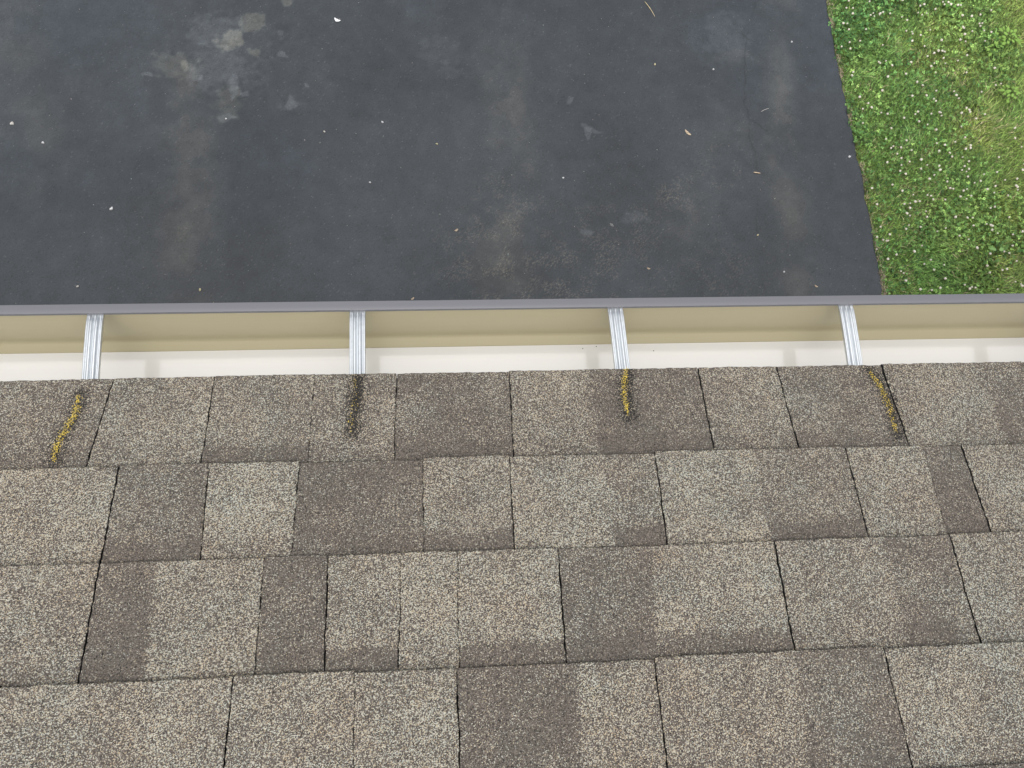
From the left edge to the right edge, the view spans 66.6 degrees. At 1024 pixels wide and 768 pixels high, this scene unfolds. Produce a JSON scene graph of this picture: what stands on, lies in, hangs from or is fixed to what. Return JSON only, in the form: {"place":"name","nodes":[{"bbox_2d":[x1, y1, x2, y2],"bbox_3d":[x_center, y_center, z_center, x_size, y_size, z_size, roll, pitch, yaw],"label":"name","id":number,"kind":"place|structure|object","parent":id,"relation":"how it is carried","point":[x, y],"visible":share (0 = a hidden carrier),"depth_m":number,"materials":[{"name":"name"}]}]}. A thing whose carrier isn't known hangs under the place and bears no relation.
{"place":"outdoors","nodes":[
{"label":"outdoors","id":0,"kind":"place"},
{"bbox_2d":[0,0,881,304],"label":"driveway","id":1,"kind":"structure","parent":0,"point":[510,120],"depth_m":4.86,"materials":[{"name":"grey asphalt"}]},
{"bbox_2d":[2,0,859,303],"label":"grit","id":2,"kind":"object","parent":1,"relation":"on","point":[398,130],"visible":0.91,"depth_m":4.86,"materials":[{"name":"beige stone"}]},
{"bbox_2d":[0,293,1023,767],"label":"house","id":3,"kind":"structure","parent":0,"point":[666,533],"depth_m":1.10,"materials":[{"name":"grey"}]},
{"bbox_2d":[826,0,1023,294],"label":"lawn","id":4,"kind":"structure","parent":0,"point":[938,139],"depth_m":5.16,"materials":[{"name":"green plant"}]},
{"bbox_2d":[826,0,887,294],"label":"dry thatch","id":5,"kind":"object","parent":4,"relation":"on","point":[860,165],"visible":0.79,"depth_m":5.01,"materials":[{"name":"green plant"}]},
{"bbox_2d":[828,0,1023,294],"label":"clover","id":6,"kind":"object","parent":4,"relation":"on","point":[853,40],"visible":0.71,"depth_m":5.15,"materials":[{"name":"green plant"}]},
{"bbox_2d":[945,1,959,14],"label":"leafy weed","id":7,"kind":"object","parent":4,"relation":"on","point":[957,8],"visible":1,"depth_m":5.38,"materials":[{"name":"green plant"}]},
{"bbox_2d":[986,41,999,55],"bbox_3d":[3.289,-2.276,5.346,0.124,0.108,0.082,-36,80,-12],"label":"leafy weed","id":8,"kind":"object","parent":4,"relation":"on","point":[994,49],"visible":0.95,"depth_m":5.31,"materials":[{"name":"green plant"}]},
{"bbox_2d":[988,247,1003,256],"bbox_3d":[3.041,-0.834,4.939,0.080,0.106,0.041,16,74,1],"label":"leafy weed","id":9,"kind":"object","parent":4,"relation":"on","point":[994,248],"visible":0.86,"depth_m":4.91,"materials":[{"name":"green plant"}]},
{"bbox_2d":[993,26,1022,46],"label":"leafy weed","id":10,"kind":"object","parent":4,"relation":"on","point":[1003,42],"visible":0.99,"depth_m":5.34,"materials":[{"name":"green plant"}]},
{"bbox_2d":[998,85,1020,102],"bbox_3d":[3.341,-1.936,5.258,0.145,0.105,0.145,-1,75,-4],"label":"leafy weed","id":11,"kind":"object","parent":4,"relation":"on","point":[1012,94],"visible":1,"depth_m":5.22,"materials":[{"name":"green plant"}]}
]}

